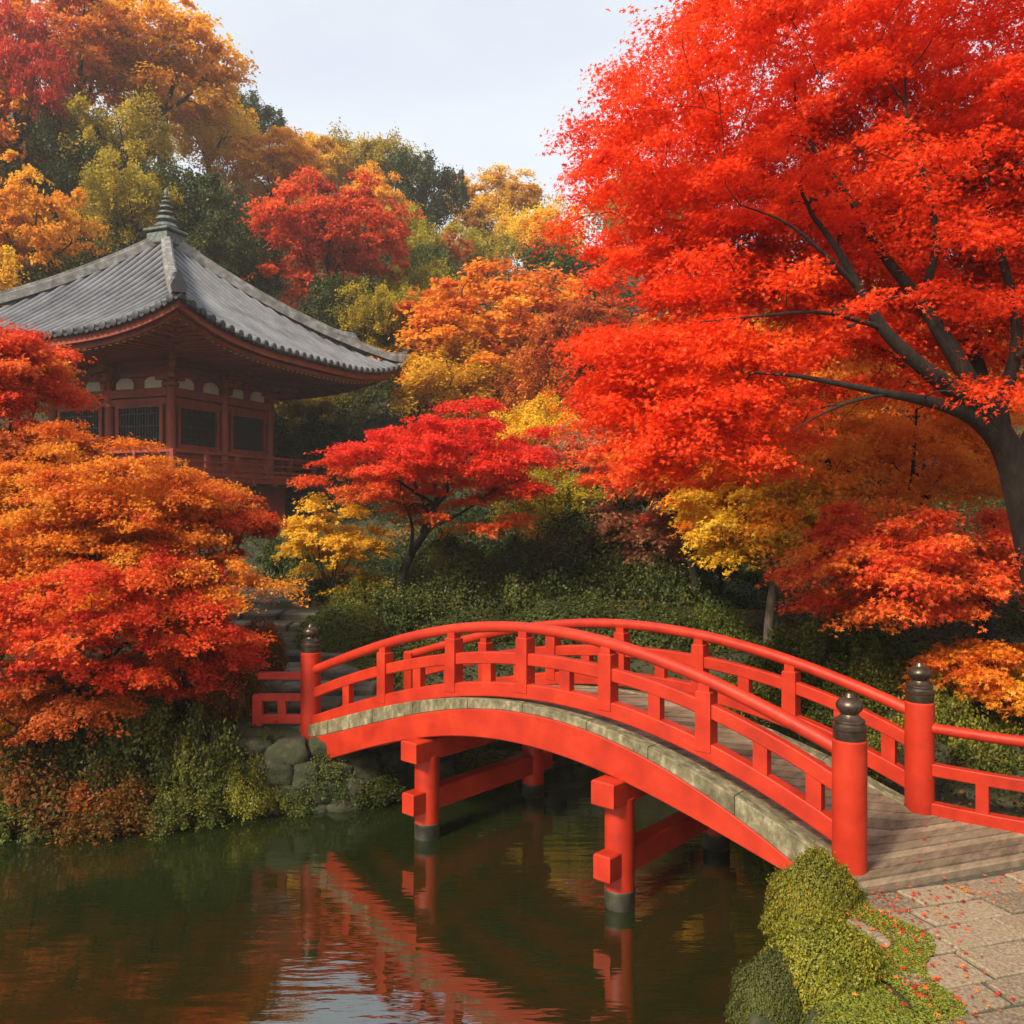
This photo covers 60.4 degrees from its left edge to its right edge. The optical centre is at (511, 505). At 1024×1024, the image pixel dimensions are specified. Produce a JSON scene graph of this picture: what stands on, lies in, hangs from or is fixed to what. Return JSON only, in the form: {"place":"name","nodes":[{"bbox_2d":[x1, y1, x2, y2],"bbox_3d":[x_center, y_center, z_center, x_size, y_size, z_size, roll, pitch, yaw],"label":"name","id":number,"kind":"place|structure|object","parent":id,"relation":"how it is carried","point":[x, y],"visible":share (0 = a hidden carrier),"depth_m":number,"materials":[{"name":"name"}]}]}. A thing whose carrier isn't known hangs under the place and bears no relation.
{"place":"outdoors","nodes":[
{"label":"outdoors","id":0,"kind":"place"},
{"bbox_2d":[0,763,792,1023],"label":"pond water","id":1,"kind":"structure","parent":0,"point":[487,907],"depth_m":8.45,"materials":[{"name":"green liquid"}]},
{"bbox_2d":[0,112,1023,1023],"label":"ground","id":2,"kind":"structure","parent":0,"point":[288,730],"depth_m":15.13,"materials":[{"name":"green plant"}]},
{"bbox_2d":[0,76,49,188],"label":"maple tree","id":3,"kind":"object","parent":2,"relation":"on","point":[4,131],"visible":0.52,"depth_m":50.53,"materials":[{"name":"orange plant"}]},
{"bbox_2d":[0,782,59,842],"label":"leafy shrub","id":4,"kind":"object","parent":2,"relation":"on","point":[3,824],"visible":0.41,"depth_m":10.61,"materials":[{"name":"green plant"}]},
{"bbox_2d":[0,0,78,183],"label":"maple tree","id":5,"kind":"object","parent":2,"relation":"on","point":[20,68],"visible":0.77,"depth_m":50.97,"materials":[{"name":"red plant"}]},
{"bbox_2d":[0,717,88,847],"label":"leafy shrub","id":6,"kind":"object","parent":2,"relation":"on","point":[15,770],"visible":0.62,"depth_m":10.74,"materials":[{"name":"orange plant"}]},
{"bbox_2d":[0,316,109,449],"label":"coral maple","id":7,"kind":"object","parent":2,"relation":"on","point":[27,382],"visible":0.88,"depth_m":14.34,"materials":[{"name":"red plant"}]},
{"bbox_2d":[2,243,114,286],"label":"evergreen tree","id":8,"kind":"object","parent":2,"relation":"on","point":[33,275],"visible":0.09,"depth_m":42.51,"materials":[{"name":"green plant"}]},
{"bbox_2d":[0,149,118,277],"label":"maple tree","id":9,"kind":"object","parent":2,"relation":"on","point":[21,227],"visible":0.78,"depth_m":41.97,"materials":[{"name":"orange plant"}]},
{"bbox_2d":[0,417,119,659],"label":"orange maple","id":10,"kind":"object","parent":2,"relation":"on","point":[9,445],"visible":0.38,"depth_m":13.47,"materials":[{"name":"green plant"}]},
{"bbox_2d":[0,105,121,227],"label":"evergreen tree","id":11,"kind":"object","parent":2,"relation":"on","point":[46,139],"visible":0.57,"depth_m":51.34,"materials":[{"name":"green plant"}]},
{"bbox_2d":[0,649,160,764],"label":"orange maple","id":12,"kind":"object","parent":2,"relation":"on","point":[59,708],"visible":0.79,"depth_m":10.98,"materials":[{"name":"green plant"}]},
{"bbox_2d":[0,0,167,125],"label":"maple tree","id":13,"kind":"object","parent":2,"relation":"on","point":[65,20],"visible":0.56,"depth_m":55.08,"materials":[{"name":"orange plant"}]},
{"bbox_2d":[40,750,162,848],"bbox_3d":[-5.189,3.730,11.056,1.936,1.370,1.645,0,0,6],"label":"leafy shrub","id":14,"kind":"object","parent":2,"relation":"on","point":[105,811],"visible":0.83,"depth_m":10.75,"materials":[{"name":"orange plant"}]},
{"bbox_2d":[36,81,189,231],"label":"broadleaf tree","id":15,"kind":"object","parent":2,"relation":"on","point":[127,135],"visible":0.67,"depth_m":52.79,"materials":[{"name":"yellow plant"}]},
{"bbox_2d":[52,664,190,801],"bbox_3d":[-5.068,3.245,11.666,1.874,2.377,1.768,0,0,44],"label":"leafy shrub","id":16,"kind":"object","parent":2,"relation":"on","point":[158,716],"visible":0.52,"depth_m":11.39,"materials":[{"name":"green plant"}]},
{"bbox_2d":[70,132,186,250],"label":"broadleaf tree","id":17,"kind":"object","parent":2,"relation":"on","point":[104,187],"visible":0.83,"depth_m":48.44,"materials":[{"name":"yellow plant"}]},
{"bbox_2d":[0,417,269,684],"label":"orange maple","id":18,"kind":"object","parent":2,"relation":"on","point":[111,514],"visible":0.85,"depth_m":11.74,"materials":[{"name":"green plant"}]},
{"bbox_2d":[0,539,281,726],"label":"red maple","id":19,"kind":"object","parent":2,"relation":"on","point":[25,625],"visible":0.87,"depth_m":10.84,"materials":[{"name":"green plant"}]},
{"bbox_2d":[44,0,260,167],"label":"maple tree","id":20,"kind":"object","parent":2,"relation":"on","point":[171,26],"visible":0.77,"depth_m":57.96,"materials":[{"name":"orange plant"}]},
{"bbox_2d":[38,551,311,707],"bbox_3d":[-4.433,1.881,11.972,3.607,2.616,2.668,0,0,0],"label":"orange maple","id":21,"kind":"object","parent":2,"relation":"on","point":[214,586],"visible":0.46,"depth_m":11.63,"materials":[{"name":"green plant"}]},
{"bbox_2d":[121,779,228,841],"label":"leafy shrub","id":22,"kind":"object","parent":2,"relation":"on","point":[162,806],"visible":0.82,"depth_m":10.88,"materials":[{"name":"green plant"}]},
{"bbox_2d":[108,153,260,255],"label":"evergreen tree","id":23,"kind":"object","parent":2,"relation":"on","point":[206,196],"visible":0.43,"depth_m":50.17,"materials":[{"name":"green plant"}]},
{"bbox_2d":[115,618,276,717],"bbox_3d":[-4.368,2.266,12.128,2.245,1.754,1.779,0,0,0],"label":"red maple","id":24,"kind":"object","parent":2,"relation":"on","point":[236,659],"visible":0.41,"depth_m":11.86,"materials":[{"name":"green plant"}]},
{"bbox_2d":[142,690,256,827],"bbox_3d":[-4.147,3.479,11.546,1.754,2.188,1.490,0,0,-2],"label":"leafy shrub","id":25,"kind":"object","parent":2,"relation":"on","point":[188,765],"visible":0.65,"depth_m":11.34,"materials":[{"name":"green plant"}]},
{"bbox_2d":[136,79,265,182],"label":"broadleaf tree","id":26,"kind":"object","parent":2,"relation":"on","point":[209,140],"visible":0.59,"depth_m":64.52,"materials":[{"name":"orange plant"}]},
{"bbox_2d":[0,188,408,536],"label":"temple hall","id":27,"kind":"structure","parent":2,"relation":"on","point":[205,363],"depth_m":32.16,"materials":[{"name":"grey tile"}]},
{"bbox_2d":[115,403,164,447],"bbox_3d":[-13.368,-2.870,31.627,2.180,1.560,0.145,0,0,21],"label":"window","id":28,"kind":"structure","parent":27,"relation":"in","point":[145,421],"depth_m":31.60,"materials":[{"name":"black wood"}]},
{"bbox_2d":[176,404,218,450],"bbox_3d":[-11.568,-2.870,32.410,0.145,1.560,2.180,0,0,22],"label":"window","id":29,"kind":"structure","parent":27,"relation":"in","point":[196,427],"depth_m":32.39,"materials":[{"name":"black wood"}]},
{"bbox_2d":[229,412,265,454],"bbox_3d":[-10.527,-2.870,35.052,0.145,1.560,2.180,0,0,21],"label":"window","id":30,"kind":"structure","parent":27,"relation":"in","point":[247,433],"depth_m":35.03,"materials":[{"name":"black wood"}]},
{"bbox_2d":[158,610,271,726],"bbox_3d":[-4.280,2.486,12.678,1.590,2.312,1.395,0,0,29],"label":"leafy shrub","id":31,"kind":"object","parent":2,"relation":"on","point":[224,703],"visible":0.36,"depth_m":12.29,"materials":[{"name":"green plant"}]},
{"bbox_2d":[165,490,287,615],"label":"crimson maple","id":32,"kind":"object","parent":2,"relation":"on","point":[267,525],"visible":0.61,"depth_m":13.36,"materials":[{"name":"red plant"}]},
{"bbox_2d":[185,207,288,295],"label":"evergreen tree","id":33,"kind":"object","parent":2,"relation":"on","point":[228,250],"visible":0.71,"depth_m":44.98,"materials":[{"name":"green plant"}]},
{"bbox_2d":[241,607,289,686],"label":"leafy shrub","id":34,"kind":"object","parent":2,"relation":"on","point":[278,650],"visible":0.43,"depth_m":13.88,"materials":[{"name":"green plant"}]},
{"bbox_2d":[208,125,328,233],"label":"broadleaf tree","id":35,"kind":"object","parent":2,"relation":"on","point":[274,162],"visible":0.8,"depth_m":64.06,"materials":[{"name":"orange plant"}]},
{"bbox_2d":[213,567,376,712],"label":"stone steps","id":36,"kind":"structure","parent":2,"relation":"on","point":[363,690],"depth_m":15.40,"materials":[{"name":"grey stone"}]},
{"bbox_2d":[274,409,349,491],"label":"evergreen tree","id":37,"kind":"object","parent":2,"relation":"on","point":[289,446],"visible":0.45,"depth_m":41.73,"materials":[{"name":"green plant"}]},
{"bbox_2d":[274,388,366,473],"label":"tree","id":38,"kind":"object","parent":2,"relation":"on","point":[292,408],"visible":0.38,"depth_m":42.65,"materials":[{"name":"green plant"}]},
{"bbox_2d":[292,744,356,816],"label":"leafy shrub","id":39,"kind":"object","parent":2,"relation":"on","point":[337,769],"visible":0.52,"depth_m":11.55,"materials":[{"name":"green plant"}]},
{"bbox_2d":[287,131,364,204],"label":"broadleaf tree","id":40,"kind":"object","parent":2,"relation":"on","point":[337,164],"visible":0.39,"depth_m":75.48,"materials":[{"name":"orange plant"}]},
{"bbox_2d":[234,164,424,328],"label":"maple tree","id":41,"kind":"object","parent":2,"relation":"on","point":[338,233],"visible":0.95,"depth_m":46.20,"materials":[{"name":"red plant"}]},
{"bbox_2d":[270,492,400,607],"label":"yellow maple","id":42,"kind":"object","parent":2,"relation":"on","point":[338,545],"visible":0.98,"depth_m":18.09,"materials":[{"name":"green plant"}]},
{"bbox_2d":[293,598,389,652],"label":"azalea shrub","id":43,"kind":"object","parent":2,"relation":"on","point":[339,624],"visible":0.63,"depth_m":15.95,"materials":[{"name":"green plant"}]},
{"bbox_2d":[297,267,395,350],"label":"evergreen tree","id":44,"kind":"object","parent":2,"relation":"on","point":[326,288],"visible":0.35,"depth_m":43.96,"materials":[{"name":"green plant"}]},
{"bbox_2d":[326,562,399,609],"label":"leafy shrub","id":45,"kind":"object","parent":2,"relation":"on","point":[360,592],"visible":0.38,"depth_m":17.89,"materials":[{"name":"green plant"}]},
{"bbox_2d":[172,736,579,816],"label":"stone wall","id":46,"kind":"structure","parent":2,"relation":"on","point":[286,758],"depth_m":11.74,"materials":[{"name":"grey stone"}]},
{"bbox_2d":[206,749,282,824],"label":"leafy shrub","id":47,"kind":"object","parent":46,"relation":"on","point":[237,800],"visible":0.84,"depth_m":11.20,"materials":[{"name":"green plant"}]},
{"bbox_2d":[346,765,407,811],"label":"leafy shrub","id":48,"kind":"object","parent":46,"relation":"on","point":[378,791],"visible":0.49,"depth_m":11.74,"materials":[{"name":"green plant"}]},
{"bbox_2d":[319,117,434,196],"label":"broadleaf tree","id":49,"kind":"object","parent":2,"relation":"on","point":[378,150],"visible":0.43,"depth_m":77.49,"materials":[{"name":"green plant"}]},
{"bbox_2d":[338,160,418,251],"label":"maple tree","id":50,"kind":"object","parent":2,"relation":"on","point":[385,191],"visible":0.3,"depth_m":66.96,"materials":[{"name":"orange plant"}]},
{"bbox_2d":[326,276,431,376],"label":"broadleaf tree","id":51,"kind":"object","parent":2,"relation":"on","point":[380,318],"visible":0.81,"depth_m":42.17,"materials":[{"name":"yellow plant"}]},
{"bbox_2d":[362,200,452,269],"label":"broadleaf tree","id":52,"kind":"object","parent":2,"relation":"on","point":[423,236],"visible":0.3,"depth_m":63.09,"materials":[{"name":"green plant"}]},
{"bbox_2d":[363,573,452,636],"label":"evergreen shrub","id":53,"kind":"object","parent":2,"relation":"on","point":[405,606],"visible":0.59,"depth_m":17.20,"materials":[{"name":"green plant"}]},
{"bbox_2d":[376,257,478,354],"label":"broadleaf tree","id":54,"kind":"object","parent":2,"relation":"on","point":[425,275],"visible":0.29,"depth_m":48.76,"materials":[{"name":"green plant"}]},
{"bbox_2d":[383,140,472,241],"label":"evergreen tree","id":55,"kind":"object","parent":2,"relation":"on","point":[427,179],"visible":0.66,"depth_m":76.27,"materials":[{"name":"green plant"}]},
{"bbox_2d":[286,395,576,591],"bbox_3d":[-1.700,0.084,18.522,5.971,4.678,4.614,0,0,0],"label":"maple tree","id":56,"kind":"object","parent":2,"relation":"on","point":[407,457],"visible":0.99,"depth_m":17.63,"materials":[{"name":"red plant"}]},
{"bbox_2d":[383,523,508,600],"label":"leafy shrub","id":57,"kind":"object","parent":2,"relation":"on","point":[436,557],"visible":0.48,"depth_m":19.25,"materials":[{"name":"green plant"}]},
{"bbox_2d":[383,331,528,455],"bbox_3d":[-1.712,-4.830,39.169,7.989,5.392,8.457,0,0,-11],"label":"broadleaf tree","id":58,"kind":"object","parent":2,"relation":"on","point":[427,381],"visible":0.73,"depth_m":37.66,"materials":[{"name":"yellow plant"}]},
{"bbox_2d":[416,544,512,617],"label":"evergreen shrub","id":59,"kind":"object","parent":2,"relation":"on","point":[448,590],"visible":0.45,"depth_m":18.11,"materials":[{"name":"green plant"}]},
{"bbox_2d":[414,604,517,651],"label":"azalea shrub","id":60,"kind":"object","parent":2,"relation":"on","point":[470,615],"visible":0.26,"depth_m":16.27,"materials":[{"name":"green plant"}]},
{"bbox_2d":[432,218,524,283],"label":"broadleaf tree","id":61,"kind":"object","parent":2,"relation":"on","point":[484,246],"visible":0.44,"depth_m":70.77,"materials":[{"name":"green plant"}]},
{"bbox_2d":[370,251,621,443],"bbox_3d":[-0.777,-6.930,41.239,11.701,9.329,11.914,0,0,36],"label":"maple tree","id":62,"kind":"object","parent":2,"relation":"on","point":[444,315],"visible":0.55,"depth_m":38.25,"materials":[{"name":"orange plant"}]},
{"bbox_2d":[440,162,551,256],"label":"broadleaf tree","id":63,"kind":"object","parent":2,"relation":"on","point":[483,205],"visible":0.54,"depth_m":83.08,"materials":[{"name":"yellow plant"}]},
{"bbox_2d":[0,149,1023,611],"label":"undergrowth","id":64,"kind":"object","parent":2,"relation":"on","point":[388,565],"visible":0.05,"depth_m":28.82,"materials":[{"name":"plant"}]},
{"bbox_2d":[488,537,576,616],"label":"evergreen shrub","id":65,"kind":"object","parent":2,"relation":"on","point":[514,595],"visible":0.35,"depth_m":18.65,"materials":[{"name":"green plant"}]},
{"bbox_2d":[485,522,590,595],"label":"leafy shrub","id":66,"kind":"object","parent":2,"relation":"on","point":[548,549],"visible":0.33,"depth_m":19.75,"materials":[{"name":"green plant"}]},
{"bbox_2d":[486,389,593,504],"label":"broadleaf tree","id":67,"kind":"object","parent":2,"relation":"on","point":[531,418],"visible":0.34,"depth_m":24.20,"materials":[{"name":"yellow plant"}]},
{"bbox_2d":[491,181,595,283],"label":"broadleaf tree","id":68,"kind":"object","parent":2,"relation":"on","point":[517,225],"visible":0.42,"depth_m":77.63,"materials":[{"name":"yellow plant"}]},
{"bbox_2d":[484,325,603,433],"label":"maple tree","id":69,"kind":"object","parent":2,"relation":"on","point":[530,383],"visible":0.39,"depth_m":34.79,"materials":[{"name":"orange plant"}]},
{"bbox_2d":[485,462,613,544],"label":"broadleaf tree","id":70,"kind":"object","parent":2,"relation":"on","point":[568,490],"visible":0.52,"depth_m":21.32,"materials":[{"name":"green plant"}]},
{"bbox_2d":[507,593,622,646],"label":"azalea shrub","id":71,"kind":"object","parent":2,"relation":"on","point":[569,607],"visible":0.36,"depth_m":16.59,"materials":[{"name":"green plant"}]},
{"bbox_2d":[508,235,628,327],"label":"broadleaf tree","id":72,"kind":"object","parent":2,"relation":"on","point":[567,262],"visible":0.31,"depth_m":58.13,"materials":[{"name":"green plant"}]},
{"bbox_2d":[527,414,640,504],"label":"maple tree","id":73,"kind":"object","parent":2,"relation":"on","point":[562,443],"visible":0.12,"depth_m":22.53,"materials":[{"name":"orange plant"}]},
{"bbox_2d":[527,291,643,424],"bbox_3d":[2.836,-5.656,34.031,5.293,5.349,5.473,0,0,28],"label":"maple tree","id":74,"kind":"object","parent":2,"relation":"on","point":[570,311],"visible":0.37,"depth_m":33.53,"materials":[{"name":"orange plant"}]},
{"bbox_2d":[555,529,651,604],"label":"evergreen shrub","id":75,"kind":"object","parent":2,"relation":"on","point":[604,574],"visible":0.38,"depth_m":19.02,"materials":[{"name":"green plant"}]},
{"bbox_2d":[541,487,682,573],"bbox_3d":[2.339,0.986,20.935,3.310,3.016,3.443,0,0,-26],"label":"shrub","id":76,"kind":"object","parent":2,"relation":"on","point":[585,531],"visible":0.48,"depth_m":20.42,"materials":[{"name":"green plant"}]},
{"bbox_2d":[252,618,1023,912],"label":"red bridge","id":77,"kind":"structure","parent":2,"relation":"on","point":[687,753],"depth_m":8.80,"materials":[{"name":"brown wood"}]},
{"bbox_2d":[579,485,697,572],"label":"faded maple","id":78,"kind":"object","parent":2,"relation":"on","point":[613,520],"visible":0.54,"depth_m":19.33,"materials":[{"name":"red plant"}]},
{"bbox_2d":[592,599,707,656],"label":"azalea shrub","id":79,"kind":"object","parent":2,"relation":"on","point":[653,612],"visible":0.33,"depth_m":15.57,"materials":[{"name":"green plant"}]},
{"bbox_2d":[554,420,785,604],"bbox_3d":[3.598,0.129,18.602,4.624,4.492,4.801,0,0,-41],"label":"orange maple","id":80,"kind":"object","parent":2,"relation":"on","point":[602,467],"visible":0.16,"depth_m":18.47,"materials":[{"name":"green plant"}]},
{"bbox_2d":[615,540,726,612],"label":"evergreen shrub","id":81,"kind":"object","parent":2,"relation":"on","point":[665,585],"visible":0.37,"depth_m":18.52,"materials":[{"name":"green plant"}]},
{"bbox_2d":[681,587,761,653],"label":"evergreen shrub","id":82,"kind":"object","parent":2,"relation":"on","point":[712,620],"visible":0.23,"depth_m":15.88,"materials":[{"name":"green plant"}]},
{"bbox_2d":[657,530,785,605],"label":"shrub","id":83,"kind":"object","parent":2,"relation":"on","point":[753,579],"visible":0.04,"depth_m":21.45,"materials":[{"name":"green plant"}]},
{"bbox_2d":[723,941,810,1023],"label":"azalea shrub","id":84,"kind":"object","parent":2,"relation":"on","point":[754,975],"visible":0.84,"depth_m":5.68,"materials":[{"name":"green plant"}]},
{"bbox_2d":[517,0,1023,594],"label":"scarlet maple","id":85,"kind":"object","parent":2,"relation":"on","point":[931,194],"visible":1,"depth_m":9.55,"materials":[{"name":"red plant"}]},
{"bbox_2d":[664,473,883,645],"bbox_3d":[4.445,1.013,14.989,3.874,3.154,3.089,0,0,0],"label":"yellow maple","id":86,"kind":"object","parent":2,"relation":"on","point":[719,520],"visible":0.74,"depth_m":14.39,"materials":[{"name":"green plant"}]},
{"bbox_2d":[721,654,826,734],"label":"leafy shrub","id":87,"kind":"object","parent":2,"relation":"on","point":[771,694],"visible":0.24,"depth_m":12.97,"materials":[{"name":"green plant"}]},
{"bbox_2d":[758,841,864,936],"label":"azalea shrub","id":88,"kind":"object","parent":2,"relation":"on","point":[798,887],"visible":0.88,"depth_m":6.71,"materials":[{"name":"green plant"}]},
{"bbox_2d":[607,346,1023,610],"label":"orange maple","id":89,"kind":"object","parent":2,"relation":"on","point":[870,454],"visible":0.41,"depth_m":14.36,"materials":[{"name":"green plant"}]},
{"bbox_2d":[757,904,893,1015],"bbox_3d":[2.085,3.075,5.887,0.983,0.755,0.838,0,0,3],"label":"azalea shrub","id":90,"kind":"object","parent":2,"relation":"on","point":[834,938],"visible":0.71,"depth_m":5.72,"materials":[{"name":"green plant"}]},
{"bbox_2d":[794,640,910,746],"bbox_3d":[4.607,2.496,11.501,1.597,1.558,1.506,0,0,30],"label":"leafy shrub","id":91,"kind":"object","parent":2,"relation":"on","point":[870,671],"visible":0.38,"depth_m":11.33,"materials":[{"name":"green plant"}]},
{"bbox_2d":[790,596,919,700],"bbox_3d":[5.140,2.075,13.096,1.939,1.952,1.701,0,0,30],"label":"leafy shrub","id":92,"kind":"object","parent":2,"relation":"on","point":[825,645],"visible":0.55,"depth_m":12.87,"materials":[{"name":"green plant"}]},
{"bbox_2d":[799,891,968,1023],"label":"moss","id":93,"kind":"object","parent":2,"relation":"on","point":[907,1015],"visible":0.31,"depth_m":5.56,"materials":[{"name":"green plant"}]},
{"bbox_2d":[755,493,1023,649],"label":"red maple","id":94,"kind":"object","parent":2,"relation":"on","point":[869,566],"visible":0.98,"depth_m":10.62,"materials":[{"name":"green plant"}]},
{"bbox_2d":[885,652,1005,750],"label":"leafy shrub","id":95,"kind":"object","parent":2,"relation":"on","point":[945,714],"visible":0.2,"depth_m":10.12,"materials":[{"name":"green plant"}]},
{"bbox_2d":[897,634,1023,722],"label":"orange maple","id":96,"kind":"object","parent":2,"relation":"on","point":[980,670],"visible":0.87,"depth_m":10.27,"materials":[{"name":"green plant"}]},
{"bbox_2d":[946,724,1023,783],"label":"leafy shrub","id":97,"kind":"object","parent":2,"relation":"on","point":[963,753],"visible":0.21,"depth_m":9.53,"materials":[{"name":"green plant"}]},
{"bbox_2d":[0,0,1023,287],"label":"sky","id":98,"kind":"structure","parent":0,"point":[478,83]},
{"bbox_2d":[836,866,1023,1023],"bbox_3d":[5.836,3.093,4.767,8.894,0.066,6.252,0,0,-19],"label":"stone path","id":99,"kind":"structure","parent":0,"point":[996,942],"depth_m":6.27,"materials":[{"name":"stone"}]},
{"bbox_2d":[730,729,1023,1023],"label":"fallen leaves","id":100,"kind":"object","parent":99,"relation":"on","point":[938,963],"visible":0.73,"depth_m":6.32,"materials":[{"name":"red plant"}]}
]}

